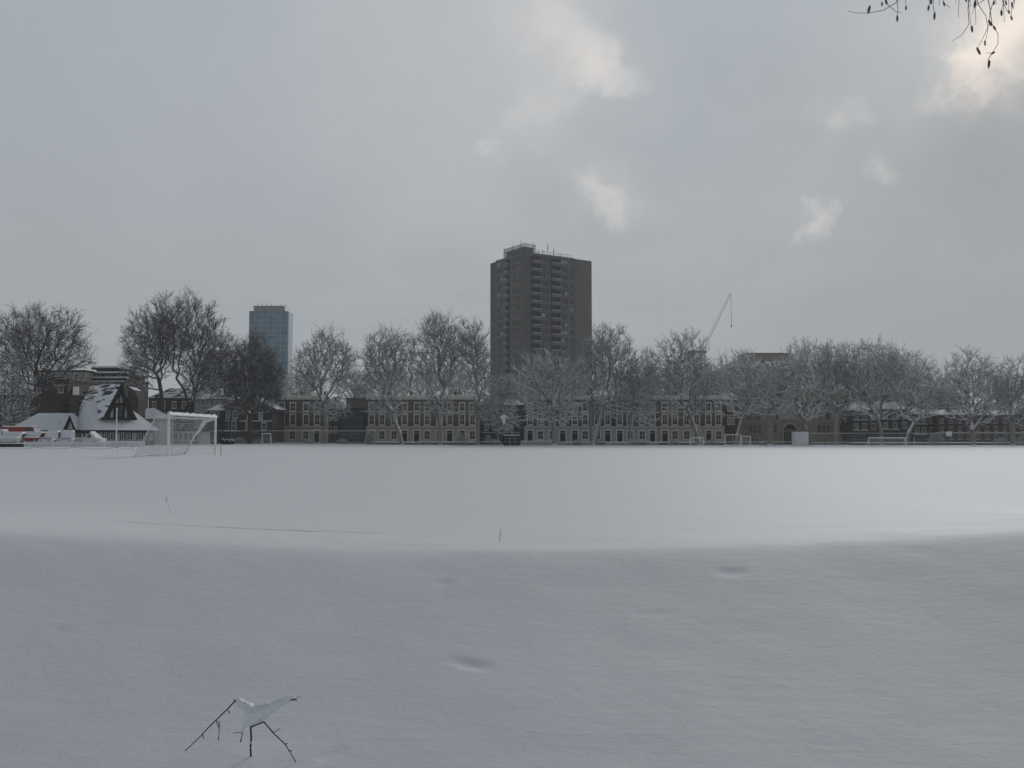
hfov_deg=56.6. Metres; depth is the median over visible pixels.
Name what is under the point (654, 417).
window
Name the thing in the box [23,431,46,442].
parked car
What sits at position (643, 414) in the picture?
plane tree
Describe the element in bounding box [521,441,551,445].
wall
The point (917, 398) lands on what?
mansion block
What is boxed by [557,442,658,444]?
wall
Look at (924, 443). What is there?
wire fence
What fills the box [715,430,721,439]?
window
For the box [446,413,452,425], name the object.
window
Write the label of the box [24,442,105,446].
fence
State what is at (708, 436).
door
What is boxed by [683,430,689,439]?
window
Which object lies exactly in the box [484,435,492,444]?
shrub
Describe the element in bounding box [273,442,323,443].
wall
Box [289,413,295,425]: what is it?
window
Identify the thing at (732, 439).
goal
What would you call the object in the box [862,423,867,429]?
window
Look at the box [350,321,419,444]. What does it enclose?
plane tree
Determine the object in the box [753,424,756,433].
window
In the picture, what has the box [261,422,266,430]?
window
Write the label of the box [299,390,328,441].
terraced house
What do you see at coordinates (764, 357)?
mansion block
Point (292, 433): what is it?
window
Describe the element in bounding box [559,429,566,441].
door
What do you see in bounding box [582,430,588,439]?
window
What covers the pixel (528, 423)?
window
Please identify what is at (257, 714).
fallen branch
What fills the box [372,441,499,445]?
railing
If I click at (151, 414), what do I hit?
hut
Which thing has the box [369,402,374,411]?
window
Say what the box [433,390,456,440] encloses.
terraced house
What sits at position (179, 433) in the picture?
window
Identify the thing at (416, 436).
door
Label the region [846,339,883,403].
plane tree
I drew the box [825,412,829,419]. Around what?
window
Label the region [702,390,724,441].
terraced house
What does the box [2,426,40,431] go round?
minibus
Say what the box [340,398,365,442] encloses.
glass office
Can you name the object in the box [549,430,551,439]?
window
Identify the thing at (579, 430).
terraced house
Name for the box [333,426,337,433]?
window
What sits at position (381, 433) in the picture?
window
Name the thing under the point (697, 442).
goal
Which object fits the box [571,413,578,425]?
window
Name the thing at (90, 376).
apartment block
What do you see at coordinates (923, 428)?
window
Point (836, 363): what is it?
plane tree
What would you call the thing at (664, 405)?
window
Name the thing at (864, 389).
plane tree
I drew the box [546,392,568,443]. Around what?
terraced house
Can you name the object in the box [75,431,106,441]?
parked car
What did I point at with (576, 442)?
shrub
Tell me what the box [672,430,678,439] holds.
window
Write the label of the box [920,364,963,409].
plane tree
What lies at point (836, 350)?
plane tree
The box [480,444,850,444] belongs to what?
pavement
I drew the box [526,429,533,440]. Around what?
door
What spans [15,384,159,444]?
sports pavilion
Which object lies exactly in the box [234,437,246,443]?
shrub
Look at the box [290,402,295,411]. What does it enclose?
window
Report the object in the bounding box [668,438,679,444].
shrub
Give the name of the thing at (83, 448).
rope fence
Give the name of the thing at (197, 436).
outbuilding
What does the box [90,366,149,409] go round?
apartment block
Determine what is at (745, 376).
plane tree
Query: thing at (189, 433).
window
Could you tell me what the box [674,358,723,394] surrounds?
plane tree
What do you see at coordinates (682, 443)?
wall
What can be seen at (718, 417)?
window
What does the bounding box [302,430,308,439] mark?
window
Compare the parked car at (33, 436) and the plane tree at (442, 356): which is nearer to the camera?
the parked car at (33, 436)
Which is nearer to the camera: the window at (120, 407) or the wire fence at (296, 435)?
the window at (120, 407)
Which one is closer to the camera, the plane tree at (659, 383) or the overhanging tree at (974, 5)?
the overhanging tree at (974, 5)
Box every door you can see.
[313,429,320,441]
[367,429,375,437]
[400,429,408,440]
[413,429,420,440]
[446,429,453,440]
[458,429,465,435]
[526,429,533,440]
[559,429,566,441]
[571,429,578,441]
[604,429,611,441]
[616,429,623,441]
[648,429,656,441]
[661,429,668,441]
[693,429,700,441]
[705,429,712,441]
[797,434,806,444]
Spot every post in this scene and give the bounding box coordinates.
[500,415,508,434]
[1005,400,1006,445]
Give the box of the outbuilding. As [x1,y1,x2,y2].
[173,429,210,443]
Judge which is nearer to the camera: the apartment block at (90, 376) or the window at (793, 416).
the apartment block at (90, 376)
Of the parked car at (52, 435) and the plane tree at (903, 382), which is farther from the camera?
the plane tree at (903, 382)
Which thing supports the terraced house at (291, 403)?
on the snow field
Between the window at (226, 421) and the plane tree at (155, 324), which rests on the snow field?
the plane tree at (155, 324)
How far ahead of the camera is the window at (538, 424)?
204.89 m
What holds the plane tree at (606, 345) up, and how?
on the snow field
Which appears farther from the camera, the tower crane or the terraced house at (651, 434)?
the tower crane
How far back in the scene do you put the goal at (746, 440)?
170.69 m
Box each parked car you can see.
[0,429,8,435]
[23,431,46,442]
[38,430,60,441]
[56,430,76,441]
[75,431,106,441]
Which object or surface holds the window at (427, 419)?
in the terraced house at (421, 428)
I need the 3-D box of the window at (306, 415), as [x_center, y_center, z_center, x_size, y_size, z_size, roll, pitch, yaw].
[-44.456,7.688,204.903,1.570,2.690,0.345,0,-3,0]
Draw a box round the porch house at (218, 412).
[205,405,225,443]
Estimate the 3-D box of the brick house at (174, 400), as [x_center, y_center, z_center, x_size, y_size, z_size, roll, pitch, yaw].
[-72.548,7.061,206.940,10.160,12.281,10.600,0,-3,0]
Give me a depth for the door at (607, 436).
204.74 m
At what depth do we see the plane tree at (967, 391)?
171.46 m
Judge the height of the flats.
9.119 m
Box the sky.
[0,0,1023,409]
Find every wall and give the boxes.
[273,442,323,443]
[375,442,475,444]
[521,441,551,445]
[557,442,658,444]
[659,442,724,444]
[852,442,1015,444]
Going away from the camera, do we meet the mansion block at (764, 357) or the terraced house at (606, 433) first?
the terraced house at (606, 433)
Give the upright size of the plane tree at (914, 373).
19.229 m
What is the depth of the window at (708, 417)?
204.99 m
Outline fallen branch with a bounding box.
[185,695,301,761]
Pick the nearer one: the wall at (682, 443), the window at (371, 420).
the wall at (682, 443)
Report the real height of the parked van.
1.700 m
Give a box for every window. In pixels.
[58,386,63,392]
[114,403,124,417]
[171,401,176,408]
[178,432,182,440]
[183,432,187,439]
[188,432,192,440]
[225,410,229,418]
[225,420,228,429]
[231,420,236,429]
[232,410,237,418]
[258,412,262,419]
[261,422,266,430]
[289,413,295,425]
[289,430,295,439]
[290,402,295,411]
[302,413,309,425]
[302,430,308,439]
[303,402,308,411]
[313,413,320,425]
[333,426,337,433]
[368,413,374,425]
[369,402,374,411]
[378,413,385,425]
[378,430,384,439]
[390,430,397,439]
[401,402,407,411]
[401,413,407,425]
[413,413,419,425]
[414,402,419,411]
[423,413,430,425]
[424,430,430,439]
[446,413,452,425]
[458,413,465,425]
[459,402,464,411]
[469,413,475,425]
[469,430,475,439]
[526,413,533,425]
[537,413,543,425]
[537,430,543,439]
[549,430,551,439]
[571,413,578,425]
[582,402,587,411]
[582,413,588,425]
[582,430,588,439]
[594,414,598,425]
[604,413,610,425]
[616,413,622,425]
[626,413,633,425]
[627,430,633,439]
[639,430,645,439]
[649,413,655,425]
[661,402,667,411]
[661,413,668,425]
[671,413,678,425]
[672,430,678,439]
[683,413,690,425]
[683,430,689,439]
[693,413,700,425]
[705,402,711,411]
[705,413,711,425]
[715,402,721,411]
[715,413,721,425]
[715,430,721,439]
[748,424,752,433]
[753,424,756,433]
[757,424,761,433]
[773,424,777,433]
[785,398,795,418]
[817,424,821,433]
[822,424,825,433]
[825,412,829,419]
[826,424,830,433]
[854,423,858,429]
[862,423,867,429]
[871,423,875,429]
[902,422,907,428]
[915,427,919,433]
[922,427,926,433]
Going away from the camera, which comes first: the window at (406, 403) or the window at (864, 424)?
the window at (406, 403)
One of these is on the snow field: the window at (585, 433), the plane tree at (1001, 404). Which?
the plane tree at (1001, 404)
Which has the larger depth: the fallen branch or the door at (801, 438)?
the door at (801, 438)
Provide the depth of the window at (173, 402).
202.21 m
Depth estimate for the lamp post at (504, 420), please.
167.20 m
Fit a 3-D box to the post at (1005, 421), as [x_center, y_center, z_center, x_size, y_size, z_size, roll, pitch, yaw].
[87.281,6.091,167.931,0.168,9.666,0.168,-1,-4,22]
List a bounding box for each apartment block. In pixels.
[0,388,34,428]
[36,379,100,412]
[39,370,95,381]
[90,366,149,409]
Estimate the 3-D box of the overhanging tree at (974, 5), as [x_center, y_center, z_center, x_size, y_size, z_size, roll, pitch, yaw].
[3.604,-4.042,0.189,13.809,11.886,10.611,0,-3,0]
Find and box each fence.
[3,447,133,453]
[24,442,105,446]
[105,441,144,446]
[210,431,369,444]
[809,433,1022,445]
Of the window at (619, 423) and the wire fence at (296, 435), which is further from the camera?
the window at (619, 423)
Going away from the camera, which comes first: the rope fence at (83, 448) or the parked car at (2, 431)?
the rope fence at (83, 448)
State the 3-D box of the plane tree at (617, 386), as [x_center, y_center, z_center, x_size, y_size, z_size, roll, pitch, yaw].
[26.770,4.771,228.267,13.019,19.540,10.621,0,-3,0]
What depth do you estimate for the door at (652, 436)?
204.74 m
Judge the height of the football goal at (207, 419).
2.705 m
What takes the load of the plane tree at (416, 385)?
on the snow field
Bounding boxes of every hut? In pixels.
[145,408,175,444]
[791,431,808,445]
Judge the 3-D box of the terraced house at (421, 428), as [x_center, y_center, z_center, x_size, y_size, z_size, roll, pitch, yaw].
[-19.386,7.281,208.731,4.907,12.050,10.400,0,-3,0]
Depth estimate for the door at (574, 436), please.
204.74 m
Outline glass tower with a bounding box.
[248,303,292,402]
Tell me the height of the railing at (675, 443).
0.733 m
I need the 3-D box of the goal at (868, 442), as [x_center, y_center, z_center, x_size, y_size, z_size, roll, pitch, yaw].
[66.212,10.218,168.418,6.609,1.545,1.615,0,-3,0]
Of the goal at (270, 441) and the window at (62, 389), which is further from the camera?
the goal at (270, 441)
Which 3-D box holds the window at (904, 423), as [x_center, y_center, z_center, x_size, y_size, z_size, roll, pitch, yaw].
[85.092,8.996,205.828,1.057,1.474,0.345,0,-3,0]
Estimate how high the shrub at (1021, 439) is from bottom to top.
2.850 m
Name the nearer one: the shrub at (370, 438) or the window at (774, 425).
the shrub at (370, 438)
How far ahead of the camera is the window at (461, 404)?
205.11 m
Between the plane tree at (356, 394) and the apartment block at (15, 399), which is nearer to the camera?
the apartment block at (15, 399)
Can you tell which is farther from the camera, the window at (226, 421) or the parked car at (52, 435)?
the window at (226, 421)
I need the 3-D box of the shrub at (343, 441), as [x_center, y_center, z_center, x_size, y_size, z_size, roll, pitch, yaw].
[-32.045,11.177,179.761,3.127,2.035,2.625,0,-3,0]
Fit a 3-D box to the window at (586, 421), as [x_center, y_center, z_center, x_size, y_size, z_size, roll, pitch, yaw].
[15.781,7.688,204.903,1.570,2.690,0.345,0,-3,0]
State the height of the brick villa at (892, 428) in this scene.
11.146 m
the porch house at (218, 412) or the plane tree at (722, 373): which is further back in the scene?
the plane tree at (722, 373)
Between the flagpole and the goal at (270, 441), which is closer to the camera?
the flagpole
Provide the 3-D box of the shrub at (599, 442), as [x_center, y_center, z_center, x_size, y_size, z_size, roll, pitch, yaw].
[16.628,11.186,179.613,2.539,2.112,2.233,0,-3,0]
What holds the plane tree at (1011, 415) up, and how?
on the snow field
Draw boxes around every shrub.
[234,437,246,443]
[252,438,262,443]
[305,440,316,443]
[335,438,349,443]
[363,431,375,444]
[416,439,431,444]
[454,432,467,444]
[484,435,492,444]
[490,439,502,444]
[571,439,582,444]
[596,439,605,444]
[631,439,649,444]
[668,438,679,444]
[705,439,718,444]
[759,440,777,444]
[926,432,944,444]
[992,437,1009,444]
[1015,435,1023,444]
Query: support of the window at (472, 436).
in the terraced house at (465, 424)
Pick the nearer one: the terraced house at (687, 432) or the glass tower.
the terraced house at (687, 432)
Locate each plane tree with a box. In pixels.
[0,298,98,415]
[0,350,42,428]
[115,290,194,412]
[154,286,236,428]
[186,331,243,395]
[214,323,289,443]
[279,362,327,394]
[287,322,360,443]
[323,368,376,399]
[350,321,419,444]
[368,360,411,394]
[397,356,441,394]
[407,306,472,444]
[435,363,482,394]
[452,317,499,445]
[470,368,523,439]
[506,342,595,445]
[556,374,602,394]
[580,323,613,444]
[588,321,646,445]
[603,368,647,394]
[623,345,664,445]
[640,375,678,394]
[648,328,720,445]
[650,360,691,394]
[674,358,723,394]
[701,366,738,391]
[703,347,772,444]
[739,353,802,445]
[771,337,841,430]
[781,341,817,360]
[809,336,868,445]
[815,340,851,360]
[840,334,907,445]
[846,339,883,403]
[861,336,904,400]
[874,353,923,405]
[877,343,943,445]
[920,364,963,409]
[934,345,1006,445]
[979,358,1021,409]
[992,350,1023,445]
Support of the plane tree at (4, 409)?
on the snow field
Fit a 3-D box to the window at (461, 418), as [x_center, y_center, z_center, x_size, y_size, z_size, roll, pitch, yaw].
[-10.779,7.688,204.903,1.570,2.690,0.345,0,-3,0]
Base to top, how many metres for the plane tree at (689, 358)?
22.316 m
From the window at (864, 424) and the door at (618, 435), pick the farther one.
the window at (864, 424)
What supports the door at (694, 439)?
in the terraced house at (687, 432)
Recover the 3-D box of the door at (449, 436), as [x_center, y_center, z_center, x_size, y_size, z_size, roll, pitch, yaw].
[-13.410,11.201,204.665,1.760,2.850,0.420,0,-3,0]
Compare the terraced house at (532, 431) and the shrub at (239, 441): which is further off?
the terraced house at (532, 431)
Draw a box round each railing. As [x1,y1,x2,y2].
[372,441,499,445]
[586,442,790,445]
[812,442,1023,445]
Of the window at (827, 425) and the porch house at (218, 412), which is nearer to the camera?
the porch house at (218, 412)
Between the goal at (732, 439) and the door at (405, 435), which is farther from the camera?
the door at (405, 435)
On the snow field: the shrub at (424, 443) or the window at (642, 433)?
the shrub at (424, 443)
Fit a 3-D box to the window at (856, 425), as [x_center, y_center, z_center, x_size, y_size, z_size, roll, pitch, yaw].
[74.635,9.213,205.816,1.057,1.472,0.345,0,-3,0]
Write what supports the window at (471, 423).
in the terraced house at (465, 424)
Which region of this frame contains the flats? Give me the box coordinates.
[930,404,1023,441]
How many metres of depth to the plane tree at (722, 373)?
232.63 m
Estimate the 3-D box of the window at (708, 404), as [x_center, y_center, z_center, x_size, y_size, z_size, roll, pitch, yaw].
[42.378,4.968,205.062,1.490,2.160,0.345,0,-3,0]
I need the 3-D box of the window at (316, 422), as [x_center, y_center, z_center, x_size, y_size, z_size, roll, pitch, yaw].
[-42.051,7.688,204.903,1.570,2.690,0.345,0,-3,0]
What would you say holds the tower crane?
on the snow field
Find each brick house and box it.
[148,388,198,428]
[221,396,287,442]
[327,397,345,442]
[480,401,523,443]
[721,393,737,443]
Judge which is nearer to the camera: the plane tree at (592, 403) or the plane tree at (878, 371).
the plane tree at (592, 403)
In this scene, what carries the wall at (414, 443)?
on the snow field
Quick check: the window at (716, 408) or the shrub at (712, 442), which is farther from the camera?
the window at (716, 408)
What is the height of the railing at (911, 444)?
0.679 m
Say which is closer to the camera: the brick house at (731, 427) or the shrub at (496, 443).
the shrub at (496, 443)
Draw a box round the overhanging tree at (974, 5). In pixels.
[849,0,1014,67]
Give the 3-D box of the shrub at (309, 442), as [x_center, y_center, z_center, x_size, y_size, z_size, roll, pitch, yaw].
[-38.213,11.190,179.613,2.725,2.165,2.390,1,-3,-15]
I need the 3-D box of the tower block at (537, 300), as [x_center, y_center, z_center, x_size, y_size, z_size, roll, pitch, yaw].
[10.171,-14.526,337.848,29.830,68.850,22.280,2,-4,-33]
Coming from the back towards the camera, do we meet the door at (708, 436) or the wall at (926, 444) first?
the door at (708, 436)
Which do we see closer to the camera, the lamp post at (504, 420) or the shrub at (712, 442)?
the lamp post at (504, 420)
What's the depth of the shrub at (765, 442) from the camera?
179.25 m
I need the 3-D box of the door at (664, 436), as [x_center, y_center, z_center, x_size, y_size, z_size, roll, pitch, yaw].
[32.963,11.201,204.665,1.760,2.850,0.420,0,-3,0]
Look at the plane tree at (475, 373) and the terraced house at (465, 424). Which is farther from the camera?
the terraced house at (465, 424)
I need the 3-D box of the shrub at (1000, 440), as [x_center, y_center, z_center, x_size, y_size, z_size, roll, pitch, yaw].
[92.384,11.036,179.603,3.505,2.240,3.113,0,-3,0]
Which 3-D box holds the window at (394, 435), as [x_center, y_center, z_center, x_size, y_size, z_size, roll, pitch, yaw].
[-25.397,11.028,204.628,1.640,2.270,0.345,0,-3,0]
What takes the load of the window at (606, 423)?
in the terraced house at (606, 433)
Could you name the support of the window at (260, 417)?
in the brick house at (271, 422)
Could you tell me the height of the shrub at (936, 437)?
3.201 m
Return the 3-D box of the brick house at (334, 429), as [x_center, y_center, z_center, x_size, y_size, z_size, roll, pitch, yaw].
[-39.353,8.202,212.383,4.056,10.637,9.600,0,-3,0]
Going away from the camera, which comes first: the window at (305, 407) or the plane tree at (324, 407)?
the plane tree at (324, 407)
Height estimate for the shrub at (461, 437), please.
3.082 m
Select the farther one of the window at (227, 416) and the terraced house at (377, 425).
the terraced house at (377, 425)
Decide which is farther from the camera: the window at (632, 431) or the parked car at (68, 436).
the window at (632, 431)
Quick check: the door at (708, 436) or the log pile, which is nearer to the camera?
the log pile
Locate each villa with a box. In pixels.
[194,392,233,428]
[840,395,878,442]
[874,395,912,441]
[910,403,933,441]
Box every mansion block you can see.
[715,353,862,401]
[863,386,959,409]
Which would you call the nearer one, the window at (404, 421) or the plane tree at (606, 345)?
the plane tree at (606, 345)
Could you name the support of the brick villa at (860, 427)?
on the snow field
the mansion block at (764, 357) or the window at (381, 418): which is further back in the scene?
the mansion block at (764, 357)
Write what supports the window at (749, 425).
in the hall
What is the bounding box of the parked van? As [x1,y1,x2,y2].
[0,432,27,442]
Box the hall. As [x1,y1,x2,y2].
[724,375,849,443]
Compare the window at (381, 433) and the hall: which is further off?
the hall
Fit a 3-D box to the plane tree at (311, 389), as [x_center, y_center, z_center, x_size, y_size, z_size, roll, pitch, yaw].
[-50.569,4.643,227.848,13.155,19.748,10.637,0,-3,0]
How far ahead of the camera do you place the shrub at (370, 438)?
179.38 m
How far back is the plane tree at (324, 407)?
177.65 m
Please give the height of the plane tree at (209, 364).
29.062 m
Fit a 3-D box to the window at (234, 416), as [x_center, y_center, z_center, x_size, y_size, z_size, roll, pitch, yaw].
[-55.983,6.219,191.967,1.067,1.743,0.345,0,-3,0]
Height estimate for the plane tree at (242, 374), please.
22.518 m
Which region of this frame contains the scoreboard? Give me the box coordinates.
[504,435,519,445]
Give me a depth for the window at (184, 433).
159.86 m
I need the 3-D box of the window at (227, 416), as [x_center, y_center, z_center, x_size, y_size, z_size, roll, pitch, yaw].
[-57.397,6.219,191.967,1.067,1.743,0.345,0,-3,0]
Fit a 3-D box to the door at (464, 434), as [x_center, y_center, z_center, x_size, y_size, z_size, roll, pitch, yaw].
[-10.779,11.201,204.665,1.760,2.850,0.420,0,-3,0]
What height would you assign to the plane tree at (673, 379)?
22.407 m
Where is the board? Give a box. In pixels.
[0,443,24,446]
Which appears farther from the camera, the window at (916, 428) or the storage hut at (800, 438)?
the window at (916, 428)
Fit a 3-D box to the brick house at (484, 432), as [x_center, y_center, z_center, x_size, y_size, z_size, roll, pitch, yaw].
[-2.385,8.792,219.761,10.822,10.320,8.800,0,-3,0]
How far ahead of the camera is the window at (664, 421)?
204.94 m
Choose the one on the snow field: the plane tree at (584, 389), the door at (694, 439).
the plane tree at (584, 389)
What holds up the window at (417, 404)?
in the terraced house at (421, 428)
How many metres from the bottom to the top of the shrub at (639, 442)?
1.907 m
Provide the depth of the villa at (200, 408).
200.06 m
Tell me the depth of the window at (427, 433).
204.74 m
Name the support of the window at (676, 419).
in the terraced house at (669, 428)
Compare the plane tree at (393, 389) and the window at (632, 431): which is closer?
the window at (632, 431)
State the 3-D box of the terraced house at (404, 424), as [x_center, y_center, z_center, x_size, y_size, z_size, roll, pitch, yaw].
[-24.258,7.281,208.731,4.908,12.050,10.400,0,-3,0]
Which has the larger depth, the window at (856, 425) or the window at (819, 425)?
the window at (819, 425)
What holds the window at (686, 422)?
in the terraced house at (687, 432)
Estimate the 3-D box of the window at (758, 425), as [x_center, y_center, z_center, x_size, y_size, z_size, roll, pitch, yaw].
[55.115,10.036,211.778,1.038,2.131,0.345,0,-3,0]
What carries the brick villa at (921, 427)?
on the snow field
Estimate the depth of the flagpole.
107.84 m
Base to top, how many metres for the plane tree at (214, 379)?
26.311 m
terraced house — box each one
[275,390,303,441]
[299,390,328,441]
[365,391,390,440]
[388,390,412,440]
[411,392,434,440]
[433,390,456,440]
[456,392,479,440]
[523,394,545,440]
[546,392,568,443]
[569,391,590,441]
[592,390,613,441]
[614,393,635,441]
[636,395,658,442]
[658,392,680,441]
[680,393,702,441]
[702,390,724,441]
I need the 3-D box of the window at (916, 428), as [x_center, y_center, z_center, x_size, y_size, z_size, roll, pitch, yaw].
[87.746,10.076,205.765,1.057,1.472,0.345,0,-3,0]
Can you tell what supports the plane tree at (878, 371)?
on the snow field
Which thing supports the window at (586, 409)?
in the terraced house at (579, 430)
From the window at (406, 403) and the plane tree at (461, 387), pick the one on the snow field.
the plane tree at (461, 387)
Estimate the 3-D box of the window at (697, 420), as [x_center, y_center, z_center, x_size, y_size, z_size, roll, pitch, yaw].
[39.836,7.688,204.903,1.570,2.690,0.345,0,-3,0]
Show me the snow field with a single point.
(668, 607)
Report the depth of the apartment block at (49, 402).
158.16 m
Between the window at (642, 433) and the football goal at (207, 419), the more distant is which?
the window at (642, 433)
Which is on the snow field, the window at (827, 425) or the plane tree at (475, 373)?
the plane tree at (475, 373)
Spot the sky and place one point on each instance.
(823, 167)
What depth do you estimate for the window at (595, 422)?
204.99 m
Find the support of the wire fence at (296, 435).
on the snow field
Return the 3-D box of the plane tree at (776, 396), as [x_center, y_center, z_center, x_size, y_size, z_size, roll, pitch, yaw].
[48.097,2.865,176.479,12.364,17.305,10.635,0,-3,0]
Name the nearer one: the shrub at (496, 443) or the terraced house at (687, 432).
the shrub at (496, 443)
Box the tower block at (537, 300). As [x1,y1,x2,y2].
[490,241,591,402]
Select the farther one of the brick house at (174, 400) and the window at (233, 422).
the brick house at (174, 400)
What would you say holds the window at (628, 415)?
in the terraced house at (621, 431)
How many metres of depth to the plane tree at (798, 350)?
269.28 m
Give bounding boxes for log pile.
[212,439,234,443]
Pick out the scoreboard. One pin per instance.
(511, 440)
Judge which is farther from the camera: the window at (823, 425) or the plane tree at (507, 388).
the window at (823, 425)
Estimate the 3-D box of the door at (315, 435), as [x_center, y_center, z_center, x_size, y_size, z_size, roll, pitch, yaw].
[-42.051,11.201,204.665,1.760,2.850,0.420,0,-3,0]
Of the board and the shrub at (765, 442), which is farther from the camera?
the shrub at (765, 442)
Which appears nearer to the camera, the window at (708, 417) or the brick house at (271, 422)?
the brick house at (271, 422)
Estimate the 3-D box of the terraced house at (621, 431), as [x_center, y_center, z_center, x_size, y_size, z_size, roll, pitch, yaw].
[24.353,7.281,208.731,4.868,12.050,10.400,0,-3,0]
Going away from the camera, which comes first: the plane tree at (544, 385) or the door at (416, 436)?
the plane tree at (544, 385)
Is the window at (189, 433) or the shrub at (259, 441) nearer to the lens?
the window at (189, 433)
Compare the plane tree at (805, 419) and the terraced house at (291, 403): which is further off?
the terraced house at (291, 403)
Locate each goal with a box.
[134,411,216,456]
[262,433,271,443]
[690,437,703,445]
[723,434,740,445]
[741,436,750,445]
[866,437,905,445]
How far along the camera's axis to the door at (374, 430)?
204.54 m
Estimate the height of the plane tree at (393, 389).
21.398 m
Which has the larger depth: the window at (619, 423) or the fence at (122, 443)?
the window at (619, 423)
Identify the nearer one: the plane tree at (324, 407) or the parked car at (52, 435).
the parked car at (52, 435)
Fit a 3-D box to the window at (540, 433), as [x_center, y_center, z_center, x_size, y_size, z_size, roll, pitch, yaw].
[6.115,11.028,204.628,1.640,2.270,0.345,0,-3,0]
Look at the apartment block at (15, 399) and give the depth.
162.04 m
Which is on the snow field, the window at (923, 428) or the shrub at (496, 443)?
the shrub at (496, 443)
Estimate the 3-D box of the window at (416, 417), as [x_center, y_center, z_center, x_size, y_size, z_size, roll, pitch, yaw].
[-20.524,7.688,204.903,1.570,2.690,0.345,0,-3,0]
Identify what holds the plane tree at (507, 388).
on the snow field
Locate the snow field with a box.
[0,443,1023,767]
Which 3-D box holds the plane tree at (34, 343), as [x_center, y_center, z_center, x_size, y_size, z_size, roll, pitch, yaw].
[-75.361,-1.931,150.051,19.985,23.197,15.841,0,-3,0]
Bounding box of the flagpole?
[115,408,117,440]
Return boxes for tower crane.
[687,294,731,372]
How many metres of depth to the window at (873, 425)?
205.74 m
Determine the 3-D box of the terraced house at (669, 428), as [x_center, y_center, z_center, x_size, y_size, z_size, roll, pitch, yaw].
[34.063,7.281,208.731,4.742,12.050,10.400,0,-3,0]

